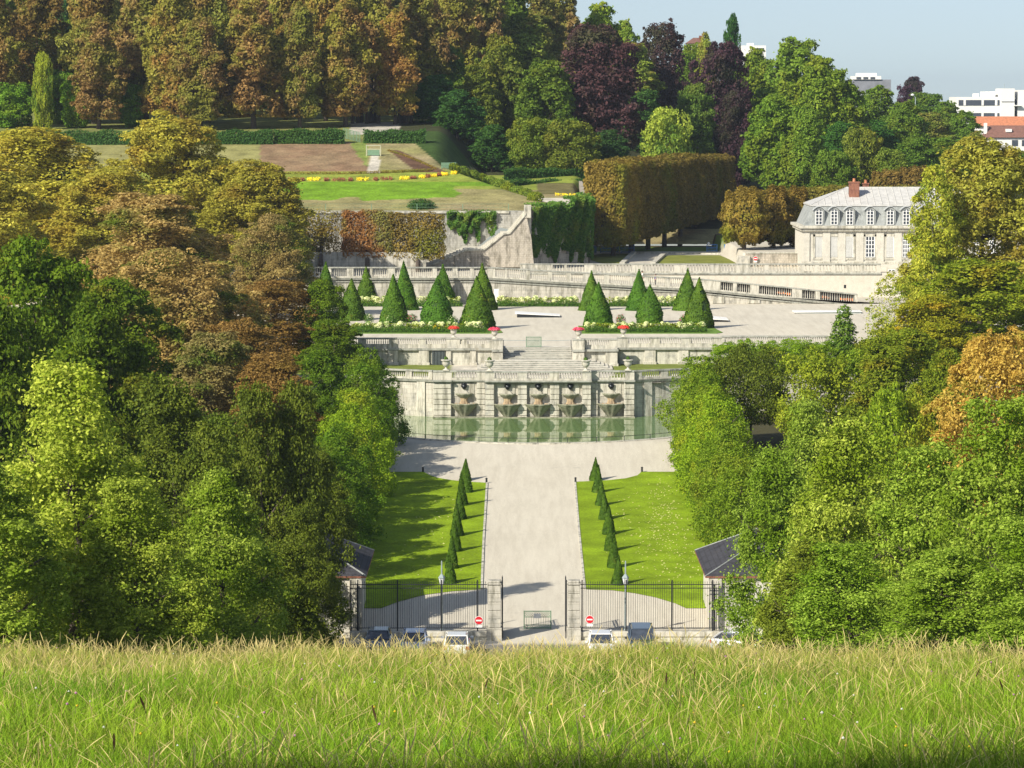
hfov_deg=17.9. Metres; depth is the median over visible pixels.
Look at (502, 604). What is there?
iron gate
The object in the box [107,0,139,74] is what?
deciduous tree
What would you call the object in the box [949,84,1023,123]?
modern building
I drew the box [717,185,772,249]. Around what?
clipped tree
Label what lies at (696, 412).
hornbeam tree
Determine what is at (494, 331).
flower urn
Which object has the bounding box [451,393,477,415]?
fountain basin
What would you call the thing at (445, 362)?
garden urn
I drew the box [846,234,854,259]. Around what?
window
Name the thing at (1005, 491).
linden tree
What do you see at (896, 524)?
linden tree
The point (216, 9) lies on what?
deciduous tree
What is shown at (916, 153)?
deciduous tree
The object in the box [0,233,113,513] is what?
chestnut tree
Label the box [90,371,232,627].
dark tree
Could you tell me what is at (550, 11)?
deciduous tree
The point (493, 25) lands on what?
chestnut tree
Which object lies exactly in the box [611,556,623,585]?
yew cone
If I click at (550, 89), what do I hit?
deciduous tree
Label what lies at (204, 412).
dark tree
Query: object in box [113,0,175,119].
chestnut tree
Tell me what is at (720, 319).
cover
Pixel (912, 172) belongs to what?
clipped tree
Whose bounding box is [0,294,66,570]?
chestnut tree
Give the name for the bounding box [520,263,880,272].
balustrade
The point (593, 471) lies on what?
yew cone
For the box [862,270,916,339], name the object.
young tree
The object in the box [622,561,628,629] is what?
lamp post
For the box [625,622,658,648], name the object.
parked car
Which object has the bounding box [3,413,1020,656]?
gravel court
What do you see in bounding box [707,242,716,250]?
blue barrier
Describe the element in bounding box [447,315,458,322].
rose bush
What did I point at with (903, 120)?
deciduous tree
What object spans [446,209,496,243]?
ivy
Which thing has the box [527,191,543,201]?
hydrangea shrub
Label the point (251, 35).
chestnut tree
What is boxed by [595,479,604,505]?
yew cone
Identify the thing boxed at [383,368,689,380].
pool balustrade
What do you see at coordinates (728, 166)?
clipped tree
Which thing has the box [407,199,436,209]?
dark bush
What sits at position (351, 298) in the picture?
yew cone
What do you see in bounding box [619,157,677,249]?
clipped tree
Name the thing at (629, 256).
path kerb
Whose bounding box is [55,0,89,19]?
deciduous tree
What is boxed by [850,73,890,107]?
flat roofed building
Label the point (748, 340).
green shrub
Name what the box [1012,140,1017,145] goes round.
window
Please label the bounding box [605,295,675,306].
flower bed
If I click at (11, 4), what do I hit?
deciduous tree
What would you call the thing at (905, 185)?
clipped tree
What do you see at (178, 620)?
linden tree
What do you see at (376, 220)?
clipped tree
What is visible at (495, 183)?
hydrangea shrub
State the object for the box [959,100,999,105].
window
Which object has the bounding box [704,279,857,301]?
ramp balustrade
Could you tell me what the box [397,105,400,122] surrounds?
avenue trunk
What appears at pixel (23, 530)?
linden tree
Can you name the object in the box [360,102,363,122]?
avenue trunk
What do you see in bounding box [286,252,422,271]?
wall
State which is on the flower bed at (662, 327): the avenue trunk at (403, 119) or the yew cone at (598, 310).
the yew cone at (598, 310)
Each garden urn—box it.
[441,356,450,370]
[484,357,494,370]
[580,357,590,370]
[623,356,632,370]
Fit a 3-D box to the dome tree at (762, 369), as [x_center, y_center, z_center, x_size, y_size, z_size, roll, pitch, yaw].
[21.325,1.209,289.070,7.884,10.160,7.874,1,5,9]
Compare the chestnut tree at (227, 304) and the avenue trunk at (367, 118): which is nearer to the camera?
the chestnut tree at (227, 304)
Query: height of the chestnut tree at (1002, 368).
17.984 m
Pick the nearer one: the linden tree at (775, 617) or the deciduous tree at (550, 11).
the linden tree at (775, 617)
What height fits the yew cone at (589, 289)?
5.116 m
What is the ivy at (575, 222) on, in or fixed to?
attached to the ivy wall at (563, 256)
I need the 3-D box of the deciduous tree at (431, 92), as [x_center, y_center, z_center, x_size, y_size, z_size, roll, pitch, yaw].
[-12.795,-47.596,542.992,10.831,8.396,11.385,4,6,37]
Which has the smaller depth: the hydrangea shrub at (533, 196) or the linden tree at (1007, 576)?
the linden tree at (1007, 576)
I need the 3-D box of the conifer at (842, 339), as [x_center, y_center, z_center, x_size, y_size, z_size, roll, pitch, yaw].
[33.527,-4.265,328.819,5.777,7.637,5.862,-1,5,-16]
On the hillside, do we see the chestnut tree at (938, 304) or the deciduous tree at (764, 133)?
the deciduous tree at (764, 133)
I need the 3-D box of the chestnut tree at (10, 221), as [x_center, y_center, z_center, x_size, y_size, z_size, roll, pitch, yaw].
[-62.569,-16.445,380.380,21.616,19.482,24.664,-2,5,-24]
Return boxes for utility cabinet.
[494,289,498,301]
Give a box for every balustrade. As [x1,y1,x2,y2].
[281,337,616,349]
[303,267,489,277]
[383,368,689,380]
[490,267,703,287]
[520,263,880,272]
[617,336,827,346]
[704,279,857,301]
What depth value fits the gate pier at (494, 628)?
212.68 m
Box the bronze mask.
[504,384,510,389]
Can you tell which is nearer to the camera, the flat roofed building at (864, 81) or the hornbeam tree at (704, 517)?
the hornbeam tree at (704, 517)
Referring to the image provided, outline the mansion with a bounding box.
[790,178,1003,270]
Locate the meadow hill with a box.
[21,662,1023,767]
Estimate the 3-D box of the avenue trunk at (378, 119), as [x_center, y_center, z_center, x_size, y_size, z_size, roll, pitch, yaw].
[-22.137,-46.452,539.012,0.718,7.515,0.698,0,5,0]
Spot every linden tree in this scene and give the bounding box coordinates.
[0,345,186,653]
[0,447,90,653]
[62,468,232,659]
[144,462,300,655]
[231,536,347,653]
[276,499,357,646]
[703,441,834,652]
[739,392,869,558]
[743,535,855,654]
[745,406,915,654]
[775,535,931,658]
[828,432,994,652]
[849,543,999,655]
[887,385,1023,644]
[932,508,1023,655]
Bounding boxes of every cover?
[515,311,559,317]
[713,316,728,321]
[792,310,861,313]
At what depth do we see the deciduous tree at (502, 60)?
555.69 m
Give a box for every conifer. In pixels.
[723,13,744,78]
[825,304,859,362]
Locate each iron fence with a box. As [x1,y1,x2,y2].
[350,580,486,639]
[581,580,719,639]
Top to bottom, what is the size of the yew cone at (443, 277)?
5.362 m
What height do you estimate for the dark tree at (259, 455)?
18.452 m
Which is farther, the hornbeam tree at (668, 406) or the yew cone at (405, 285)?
the yew cone at (405, 285)
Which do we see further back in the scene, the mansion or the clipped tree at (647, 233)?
the clipped tree at (647, 233)
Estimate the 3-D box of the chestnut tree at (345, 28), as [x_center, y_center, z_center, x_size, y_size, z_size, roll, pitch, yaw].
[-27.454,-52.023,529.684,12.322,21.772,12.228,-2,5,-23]
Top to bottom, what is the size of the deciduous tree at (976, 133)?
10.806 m
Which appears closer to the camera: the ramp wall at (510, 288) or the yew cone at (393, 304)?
the yew cone at (393, 304)
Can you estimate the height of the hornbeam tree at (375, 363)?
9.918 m
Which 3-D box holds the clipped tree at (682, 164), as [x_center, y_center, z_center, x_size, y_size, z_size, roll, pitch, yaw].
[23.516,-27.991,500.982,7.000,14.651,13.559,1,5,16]
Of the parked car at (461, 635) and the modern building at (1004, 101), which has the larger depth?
the modern building at (1004, 101)
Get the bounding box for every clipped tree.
[302,209,342,271]
[339,209,394,271]
[390,211,446,271]
[583,158,645,255]
[602,155,661,252]
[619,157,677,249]
[645,155,693,246]
[655,152,708,245]
[692,154,723,227]
[695,153,736,215]
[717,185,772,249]
[757,184,796,247]
[776,185,810,246]
[776,186,822,225]
[813,184,848,197]
[869,169,905,186]
[884,184,919,186]
[899,165,929,186]
[931,166,961,186]
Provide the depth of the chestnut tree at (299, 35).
523.26 m
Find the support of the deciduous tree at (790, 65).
on the hillside
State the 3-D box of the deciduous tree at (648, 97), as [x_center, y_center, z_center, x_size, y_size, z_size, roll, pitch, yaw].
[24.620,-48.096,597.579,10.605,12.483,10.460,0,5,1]
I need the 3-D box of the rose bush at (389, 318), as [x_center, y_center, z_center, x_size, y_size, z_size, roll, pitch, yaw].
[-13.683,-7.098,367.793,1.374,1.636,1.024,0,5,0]
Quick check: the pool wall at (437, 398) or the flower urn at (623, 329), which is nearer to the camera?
the pool wall at (437, 398)
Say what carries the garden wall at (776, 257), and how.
on the road
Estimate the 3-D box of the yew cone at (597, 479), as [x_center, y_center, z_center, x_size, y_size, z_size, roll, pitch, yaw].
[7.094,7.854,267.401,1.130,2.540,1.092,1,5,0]
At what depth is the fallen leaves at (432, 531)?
248.25 m
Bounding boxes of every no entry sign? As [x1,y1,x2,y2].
[474,616,482,627]
[586,615,593,625]
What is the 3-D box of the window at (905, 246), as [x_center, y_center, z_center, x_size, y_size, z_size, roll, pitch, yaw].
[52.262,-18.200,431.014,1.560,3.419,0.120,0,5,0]
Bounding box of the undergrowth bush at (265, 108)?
[263,103,309,111]
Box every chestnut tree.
[0,0,24,103]
[0,126,125,249]
[0,165,75,305]
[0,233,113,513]
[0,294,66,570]
[13,301,117,415]
[25,298,165,544]
[32,167,157,285]
[66,12,133,128]
[75,275,192,430]
[79,189,239,321]
[97,108,245,252]
[110,245,260,392]
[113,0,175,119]
[155,329,267,432]
[163,277,275,372]
[167,16,232,128]
[186,158,319,264]
[196,317,287,410]
[217,0,294,128]
[224,212,322,317]
[229,350,324,473]
[233,280,321,367]
[273,1,325,127]
[315,0,381,126]
[351,0,407,108]
[369,8,422,124]
[397,0,459,113]
[428,0,482,79]
[442,0,491,58]
[469,0,511,101]
[549,0,587,73]
[865,256,1023,362]
[889,293,986,374]
[894,135,1023,315]
[918,324,1023,553]
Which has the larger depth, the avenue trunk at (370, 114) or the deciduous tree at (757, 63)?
the deciduous tree at (757, 63)
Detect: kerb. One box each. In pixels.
[401,417,747,443]
[480,482,487,589]
[574,482,585,589]
[619,251,635,262]
[637,252,719,253]
[650,253,665,262]
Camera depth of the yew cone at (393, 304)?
376.42 m
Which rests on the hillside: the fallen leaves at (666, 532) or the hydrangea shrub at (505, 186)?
the hydrangea shrub at (505, 186)
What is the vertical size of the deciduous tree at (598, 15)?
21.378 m
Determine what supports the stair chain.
on the garden stairs at (538, 358)
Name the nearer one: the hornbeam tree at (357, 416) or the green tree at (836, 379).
the hornbeam tree at (357, 416)
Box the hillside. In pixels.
[0,6,1022,243]
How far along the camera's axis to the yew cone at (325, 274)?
406.93 m
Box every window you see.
[813,234,822,259]
[830,234,837,259]
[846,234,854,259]
[864,234,875,259]
[884,234,893,259]
[886,267,896,270]
[902,234,910,259]
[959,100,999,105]
[971,113,999,116]
[988,238,997,253]
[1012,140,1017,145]
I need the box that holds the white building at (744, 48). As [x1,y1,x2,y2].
[741,43,765,62]
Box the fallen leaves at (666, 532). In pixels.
[636,475,698,581]
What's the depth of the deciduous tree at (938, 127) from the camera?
675.94 m
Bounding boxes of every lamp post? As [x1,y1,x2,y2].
[438,561,444,629]
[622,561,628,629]
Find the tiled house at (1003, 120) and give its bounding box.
[974,116,1023,133]
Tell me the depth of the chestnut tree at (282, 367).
267.50 m
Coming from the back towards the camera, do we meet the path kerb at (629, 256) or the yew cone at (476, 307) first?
the path kerb at (629, 256)
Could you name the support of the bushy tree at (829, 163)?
on the hillside
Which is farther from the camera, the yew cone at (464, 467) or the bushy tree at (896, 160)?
the bushy tree at (896, 160)
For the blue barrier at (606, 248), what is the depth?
481.04 m
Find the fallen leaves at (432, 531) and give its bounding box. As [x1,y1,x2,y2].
[382,499,453,591]
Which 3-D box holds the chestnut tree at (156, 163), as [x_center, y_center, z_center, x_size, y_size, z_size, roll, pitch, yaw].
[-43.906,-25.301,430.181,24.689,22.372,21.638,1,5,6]
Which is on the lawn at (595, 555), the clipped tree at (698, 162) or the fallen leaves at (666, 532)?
the fallen leaves at (666, 532)
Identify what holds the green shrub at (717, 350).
on the platform
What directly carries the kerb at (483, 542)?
on the gravel court
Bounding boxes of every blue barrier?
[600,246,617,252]
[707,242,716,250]
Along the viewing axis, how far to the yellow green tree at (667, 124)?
544.65 m
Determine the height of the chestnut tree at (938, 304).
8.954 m
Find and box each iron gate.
[501,575,502,638]
[565,576,566,637]
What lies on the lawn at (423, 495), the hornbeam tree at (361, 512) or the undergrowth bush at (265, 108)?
the hornbeam tree at (361, 512)
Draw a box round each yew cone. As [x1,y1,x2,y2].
[316,262,332,298]
[338,278,365,320]
[357,266,375,302]
[379,274,408,322]
[397,260,419,310]
[419,275,452,324]
[438,264,456,302]
[444,535,458,568]
[444,554,457,583]
[449,503,464,535]
[449,519,462,551]
[452,488,466,519]
[456,473,468,505]
[459,276,495,328]
[459,459,471,480]
[463,467,472,492]
[478,263,497,309]
[577,270,596,310]
[582,282,613,327]
[589,457,597,480]
[591,465,603,492]
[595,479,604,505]
[598,492,608,519]
[602,506,615,534]
[603,519,613,551]
[607,533,618,568]
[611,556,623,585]
[625,269,646,310]
[635,284,663,322]
[672,268,693,310]
[682,277,714,328]
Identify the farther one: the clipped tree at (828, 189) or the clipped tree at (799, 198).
the clipped tree at (828, 189)
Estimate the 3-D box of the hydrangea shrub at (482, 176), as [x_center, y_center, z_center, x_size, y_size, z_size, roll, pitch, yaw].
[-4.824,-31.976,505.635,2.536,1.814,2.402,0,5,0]
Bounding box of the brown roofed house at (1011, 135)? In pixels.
[982,123,1023,150]
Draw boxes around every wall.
[26,277,878,303]
[97,346,1022,365]
[221,211,536,266]
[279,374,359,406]
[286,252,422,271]
[375,376,687,417]
[521,273,880,287]
[531,181,590,265]
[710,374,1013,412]
[737,252,797,266]
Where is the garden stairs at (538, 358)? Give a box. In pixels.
[477,344,612,369]
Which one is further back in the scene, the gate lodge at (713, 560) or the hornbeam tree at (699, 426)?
the hornbeam tree at (699, 426)
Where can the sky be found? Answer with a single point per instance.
(958, 48)
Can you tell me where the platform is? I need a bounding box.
[8,364,1017,382]
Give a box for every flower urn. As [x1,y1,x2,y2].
[447,326,458,337]
[488,327,499,338]
[572,327,584,338]
[617,325,628,336]
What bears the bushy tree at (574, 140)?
on the hillside
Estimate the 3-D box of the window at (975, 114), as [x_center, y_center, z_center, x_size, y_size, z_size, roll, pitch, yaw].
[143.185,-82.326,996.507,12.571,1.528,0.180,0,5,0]
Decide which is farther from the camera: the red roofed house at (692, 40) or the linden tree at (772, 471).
the red roofed house at (692, 40)
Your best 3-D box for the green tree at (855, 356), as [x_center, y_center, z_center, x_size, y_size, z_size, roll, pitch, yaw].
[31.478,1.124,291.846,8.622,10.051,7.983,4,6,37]
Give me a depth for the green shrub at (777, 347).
326.11 m
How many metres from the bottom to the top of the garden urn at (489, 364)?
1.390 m
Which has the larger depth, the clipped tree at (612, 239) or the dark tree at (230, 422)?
the clipped tree at (612, 239)
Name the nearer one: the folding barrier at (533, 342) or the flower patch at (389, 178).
the folding barrier at (533, 342)
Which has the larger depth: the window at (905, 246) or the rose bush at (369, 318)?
the window at (905, 246)
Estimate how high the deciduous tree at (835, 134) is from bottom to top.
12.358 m
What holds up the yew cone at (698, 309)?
on the flower bed at (662, 327)
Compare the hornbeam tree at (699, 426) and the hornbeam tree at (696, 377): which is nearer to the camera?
the hornbeam tree at (699, 426)
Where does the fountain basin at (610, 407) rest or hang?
attached to the pool wall at (437, 398)
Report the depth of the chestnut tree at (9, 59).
527.59 m
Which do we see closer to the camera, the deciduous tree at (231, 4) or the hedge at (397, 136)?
the hedge at (397, 136)
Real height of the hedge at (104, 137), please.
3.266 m
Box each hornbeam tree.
[300,458,376,548]
[303,420,384,522]
[313,401,403,496]
[316,420,396,501]
[316,442,386,540]
[320,387,403,479]
[321,362,401,449]
[321,385,399,466]
[333,347,412,445]
[652,353,744,430]
[663,382,740,469]
[666,398,759,500]
[669,383,753,485]
[670,359,740,452]
[677,416,760,512]
[679,417,765,532]
[685,455,772,544]
[688,441,757,542]
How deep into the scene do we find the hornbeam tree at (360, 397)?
270.64 m
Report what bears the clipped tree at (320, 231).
on the road
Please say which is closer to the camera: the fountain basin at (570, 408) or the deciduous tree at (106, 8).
the fountain basin at (570, 408)
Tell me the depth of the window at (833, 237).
431.01 m
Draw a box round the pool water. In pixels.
[393,415,739,442]
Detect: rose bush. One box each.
[364,313,373,321]
[386,315,396,324]
[407,314,417,322]
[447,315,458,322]
[615,314,625,322]
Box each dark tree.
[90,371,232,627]
[125,398,251,503]
[156,416,274,649]
[177,408,280,523]
[229,377,303,615]
[258,374,362,624]
[268,425,322,494]
[297,447,363,544]
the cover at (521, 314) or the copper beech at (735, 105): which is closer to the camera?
the cover at (521, 314)
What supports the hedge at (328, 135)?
on the hillside
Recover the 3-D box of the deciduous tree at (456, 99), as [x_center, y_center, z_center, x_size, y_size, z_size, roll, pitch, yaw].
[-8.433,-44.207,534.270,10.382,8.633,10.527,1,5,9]
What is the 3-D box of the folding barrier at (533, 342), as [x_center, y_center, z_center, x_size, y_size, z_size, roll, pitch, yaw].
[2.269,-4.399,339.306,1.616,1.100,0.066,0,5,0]
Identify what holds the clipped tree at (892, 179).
on the hillside
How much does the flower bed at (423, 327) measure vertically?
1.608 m
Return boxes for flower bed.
[342,295,462,306]
[349,321,502,333]
[496,295,578,306]
[578,321,722,333]
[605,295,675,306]
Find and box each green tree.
[31,51,53,128]
[282,348,350,444]
[288,278,348,358]
[292,318,367,370]
[639,106,695,156]
[765,346,858,445]
[815,346,913,428]
[829,327,965,447]
[854,380,937,529]
[897,346,993,489]
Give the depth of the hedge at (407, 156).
481.76 m
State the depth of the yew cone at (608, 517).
249.15 m
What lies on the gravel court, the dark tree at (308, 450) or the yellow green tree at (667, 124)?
the dark tree at (308, 450)
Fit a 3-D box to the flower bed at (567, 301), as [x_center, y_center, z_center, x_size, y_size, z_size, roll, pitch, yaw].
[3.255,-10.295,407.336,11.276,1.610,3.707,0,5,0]
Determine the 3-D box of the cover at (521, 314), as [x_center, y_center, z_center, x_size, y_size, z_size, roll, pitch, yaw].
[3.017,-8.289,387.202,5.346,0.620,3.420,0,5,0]
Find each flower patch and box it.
[307,177,319,180]
[332,177,345,180]
[356,177,368,180]
[380,176,392,179]
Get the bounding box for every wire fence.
[321,204,508,209]
[343,128,359,141]
[441,162,455,168]
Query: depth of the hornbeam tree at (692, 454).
258.19 m
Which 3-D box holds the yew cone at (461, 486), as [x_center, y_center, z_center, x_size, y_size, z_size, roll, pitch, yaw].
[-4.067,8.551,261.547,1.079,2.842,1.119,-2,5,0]
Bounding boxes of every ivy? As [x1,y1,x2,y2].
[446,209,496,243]
[524,192,595,262]
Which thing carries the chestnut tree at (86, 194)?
on the terrace floor
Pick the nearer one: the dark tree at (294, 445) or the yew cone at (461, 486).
the dark tree at (294, 445)
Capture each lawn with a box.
[359,472,485,607]
[576,472,726,607]
[590,254,627,262]
[658,255,734,262]
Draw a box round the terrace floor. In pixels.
[11,303,1018,345]
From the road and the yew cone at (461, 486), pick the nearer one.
the yew cone at (461, 486)
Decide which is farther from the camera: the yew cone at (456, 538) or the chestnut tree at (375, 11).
the chestnut tree at (375, 11)
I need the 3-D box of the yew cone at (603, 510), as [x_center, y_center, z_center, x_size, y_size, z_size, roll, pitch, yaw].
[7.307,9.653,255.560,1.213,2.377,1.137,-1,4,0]
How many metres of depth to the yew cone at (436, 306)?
373.64 m
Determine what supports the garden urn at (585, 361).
on the pool balustrade at (523, 375)
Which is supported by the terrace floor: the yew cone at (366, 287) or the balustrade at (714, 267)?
the yew cone at (366, 287)
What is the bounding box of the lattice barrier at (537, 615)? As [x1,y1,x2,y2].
[524,611,550,628]
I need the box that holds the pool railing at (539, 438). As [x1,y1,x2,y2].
[413,417,745,442]
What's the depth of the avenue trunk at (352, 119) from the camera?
538.97 m
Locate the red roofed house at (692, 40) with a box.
[685,36,708,44]
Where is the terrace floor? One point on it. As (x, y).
(764, 320)
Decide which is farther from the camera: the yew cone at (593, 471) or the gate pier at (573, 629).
the yew cone at (593, 471)
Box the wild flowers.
[9,641,1022,753]
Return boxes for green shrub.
[710,341,744,369]
[736,338,767,369]
[757,340,792,372]
[779,337,815,372]
[799,341,838,362]
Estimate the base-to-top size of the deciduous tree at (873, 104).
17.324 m
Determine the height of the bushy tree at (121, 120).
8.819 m
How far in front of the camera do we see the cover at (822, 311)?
392.84 m
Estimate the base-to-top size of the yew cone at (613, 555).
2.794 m
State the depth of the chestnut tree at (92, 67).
521.27 m
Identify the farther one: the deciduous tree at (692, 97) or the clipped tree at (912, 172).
the deciduous tree at (692, 97)
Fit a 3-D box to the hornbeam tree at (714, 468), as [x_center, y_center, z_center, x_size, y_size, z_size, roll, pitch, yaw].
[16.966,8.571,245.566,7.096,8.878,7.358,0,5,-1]
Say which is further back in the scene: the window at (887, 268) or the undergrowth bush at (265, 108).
the undergrowth bush at (265, 108)
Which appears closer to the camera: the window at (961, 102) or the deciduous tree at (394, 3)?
the deciduous tree at (394, 3)
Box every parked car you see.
[362,626,393,652]
[398,628,430,651]
[441,631,472,654]
[585,630,617,651]
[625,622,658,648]
[710,628,761,648]
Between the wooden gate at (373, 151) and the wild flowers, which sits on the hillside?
the wooden gate at (373, 151)
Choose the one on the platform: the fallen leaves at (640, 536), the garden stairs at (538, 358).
the garden stairs at (538, 358)
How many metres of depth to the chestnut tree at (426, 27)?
554.53 m
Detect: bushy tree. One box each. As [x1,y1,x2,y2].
[0,82,32,127]
[47,69,78,123]
[59,80,90,127]
[115,82,147,126]
[119,83,143,122]
[505,115,552,170]
[542,119,602,171]
[809,148,857,195]
[839,126,883,186]
[873,146,909,182]
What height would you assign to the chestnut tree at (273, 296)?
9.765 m
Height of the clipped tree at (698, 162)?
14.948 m
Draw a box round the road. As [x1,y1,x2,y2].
[226,234,1023,302]
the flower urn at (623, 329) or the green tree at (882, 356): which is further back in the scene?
the flower urn at (623, 329)
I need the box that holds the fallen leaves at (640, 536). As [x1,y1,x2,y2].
[613,493,690,586]
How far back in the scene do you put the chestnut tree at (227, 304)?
304.39 m
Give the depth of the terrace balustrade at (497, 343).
336.83 m
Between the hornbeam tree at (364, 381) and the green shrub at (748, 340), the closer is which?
the hornbeam tree at (364, 381)
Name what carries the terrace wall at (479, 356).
on the platform
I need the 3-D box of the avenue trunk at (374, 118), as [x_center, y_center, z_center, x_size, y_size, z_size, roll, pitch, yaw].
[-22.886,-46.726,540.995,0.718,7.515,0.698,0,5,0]
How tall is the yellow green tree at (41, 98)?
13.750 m
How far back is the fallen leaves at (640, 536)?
249.49 m
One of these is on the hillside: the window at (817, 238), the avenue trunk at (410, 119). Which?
the avenue trunk at (410, 119)
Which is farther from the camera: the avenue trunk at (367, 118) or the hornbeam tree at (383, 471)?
the avenue trunk at (367, 118)
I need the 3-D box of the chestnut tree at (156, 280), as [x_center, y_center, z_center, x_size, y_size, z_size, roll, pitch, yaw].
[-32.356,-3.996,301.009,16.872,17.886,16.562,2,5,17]
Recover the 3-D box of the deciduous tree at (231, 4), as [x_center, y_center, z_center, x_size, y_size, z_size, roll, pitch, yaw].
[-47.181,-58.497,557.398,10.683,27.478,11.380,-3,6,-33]
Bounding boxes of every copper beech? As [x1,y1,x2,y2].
[557,20,649,152]
[630,17,689,121]
[687,38,754,147]
[712,85,761,186]
[896,76,924,102]
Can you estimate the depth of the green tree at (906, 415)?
250.00 m
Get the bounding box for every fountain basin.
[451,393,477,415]
[494,393,520,416]
[524,393,551,416]
[557,393,583,416]
[597,393,623,415]
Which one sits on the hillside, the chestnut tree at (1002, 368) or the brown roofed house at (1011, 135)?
the brown roofed house at (1011, 135)
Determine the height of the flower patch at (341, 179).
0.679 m
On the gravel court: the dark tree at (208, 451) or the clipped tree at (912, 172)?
the dark tree at (208, 451)
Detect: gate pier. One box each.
[487,579,501,640]
[566,579,580,640]
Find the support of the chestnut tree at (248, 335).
on the gravel court
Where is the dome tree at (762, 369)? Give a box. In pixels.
[713,340,793,434]
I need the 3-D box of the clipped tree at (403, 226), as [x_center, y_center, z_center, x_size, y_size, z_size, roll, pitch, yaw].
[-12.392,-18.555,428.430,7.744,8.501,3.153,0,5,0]
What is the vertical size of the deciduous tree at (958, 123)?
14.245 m
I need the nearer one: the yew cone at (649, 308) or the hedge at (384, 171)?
the yew cone at (649, 308)
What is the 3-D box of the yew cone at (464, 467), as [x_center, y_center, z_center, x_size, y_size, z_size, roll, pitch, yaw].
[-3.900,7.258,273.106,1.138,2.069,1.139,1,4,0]
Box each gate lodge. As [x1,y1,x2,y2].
[300,534,373,636]
[695,528,788,633]
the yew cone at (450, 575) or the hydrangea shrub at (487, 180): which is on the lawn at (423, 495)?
the yew cone at (450, 575)
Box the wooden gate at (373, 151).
[366,145,380,155]
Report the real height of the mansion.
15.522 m
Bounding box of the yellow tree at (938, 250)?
[903,164,968,302]
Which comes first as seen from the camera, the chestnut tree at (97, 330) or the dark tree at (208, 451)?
the dark tree at (208, 451)
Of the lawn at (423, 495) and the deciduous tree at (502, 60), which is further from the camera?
the deciduous tree at (502, 60)
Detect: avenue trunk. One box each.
[351,84,354,123]
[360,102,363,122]
[365,81,368,123]
[369,81,372,122]
[373,85,376,122]
[377,115,380,123]
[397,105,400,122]
[401,104,404,122]
[405,82,408,123]
[409,102,412,122]
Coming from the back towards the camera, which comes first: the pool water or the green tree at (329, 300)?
the green tree at (329, 300)
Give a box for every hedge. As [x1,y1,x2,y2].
[0,127,198,144]
[201,128,273,144]
[273,127,345,143]
[284,168,433,174]
[362,128,426,143]
[387,149,436,169]
[502,166,585,179]
[509,176,583,185]
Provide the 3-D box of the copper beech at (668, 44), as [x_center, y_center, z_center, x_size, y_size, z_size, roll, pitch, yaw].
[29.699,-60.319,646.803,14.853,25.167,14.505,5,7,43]
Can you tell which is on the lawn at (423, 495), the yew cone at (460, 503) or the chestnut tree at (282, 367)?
the yew cone at (460, 503)
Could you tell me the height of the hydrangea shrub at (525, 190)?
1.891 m
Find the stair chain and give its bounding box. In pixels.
[503,340,564,346]
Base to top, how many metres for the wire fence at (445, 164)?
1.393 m
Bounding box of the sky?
[479,0,1023,245]
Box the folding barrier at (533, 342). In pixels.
[526,337,540,346]
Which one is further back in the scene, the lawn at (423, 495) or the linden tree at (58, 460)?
the lawn at (423, 495)
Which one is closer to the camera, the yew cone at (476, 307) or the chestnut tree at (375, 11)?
the yew cone at (476, 307)
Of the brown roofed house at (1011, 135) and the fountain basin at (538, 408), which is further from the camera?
the brown roofed house at (1011, 135)
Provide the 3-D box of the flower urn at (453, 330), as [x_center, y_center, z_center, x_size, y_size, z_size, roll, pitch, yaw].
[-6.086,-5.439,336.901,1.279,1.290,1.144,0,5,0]
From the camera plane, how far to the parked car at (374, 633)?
208.10 m
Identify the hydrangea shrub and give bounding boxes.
[449,163,460,172]
[460,166,470,175]
[467,170,479,179]
[478,173,487,181]
[482,176,496,184]
[491,178,505,186]
[500,182,514,190]
[509,185,523,193]
[519,188,532,196]
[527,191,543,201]
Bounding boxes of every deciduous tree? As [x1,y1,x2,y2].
[1,0,33,82]
[5,0,69,117]
[52,19,76,115]
[54,0,128,123]
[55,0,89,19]
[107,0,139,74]
[137,0,198,118]
[177,0,234,121]
[219,0,262,108]
[260,0,305,119]
[298,0,355,120]
[382,0,421,62]
[397,74,468,122]
[430,43,466,109]
[430,89,489,140]
[453,63,502,149]
[466,124,515,171]
[474,32,525,154]
[491,0,535,84]
[502,12,565,113]
[504,57,583,159]
[524,0,570,72]
[569,1,626,86]
[583,129,634,178]
[599,42,667,129]
[611,18,640,42]
[620,88,668,152]
[670,82,718,153]
[675,42,698,106]
[694,31,717,107]
[734,46,776,148]
[737,93,796,188]
[751,36,834,152]
[772,103,826,187]
[784,54,864,168]
[821,121,860,181]
[823,84,875,161]
[861,85,900,134]
[864,119,901,163]
[879,101,931,161]
[894,136,940,180]
[908,92,942,114]
[912,111,956,158]
[921,136,972,180]
[931,100,964,134]
[949,109,981,148]
[959,130,986,174]
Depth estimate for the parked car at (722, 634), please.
208.13 m
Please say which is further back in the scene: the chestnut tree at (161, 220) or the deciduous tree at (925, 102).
the deciduous tree at (925, 102)
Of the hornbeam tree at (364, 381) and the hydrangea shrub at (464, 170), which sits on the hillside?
the hydrangea shrub at (464, 170)
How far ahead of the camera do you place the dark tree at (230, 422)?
232.55 m
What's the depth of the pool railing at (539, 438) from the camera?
290.75 m
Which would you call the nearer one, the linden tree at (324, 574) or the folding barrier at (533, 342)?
the linden tree at (324, 574)

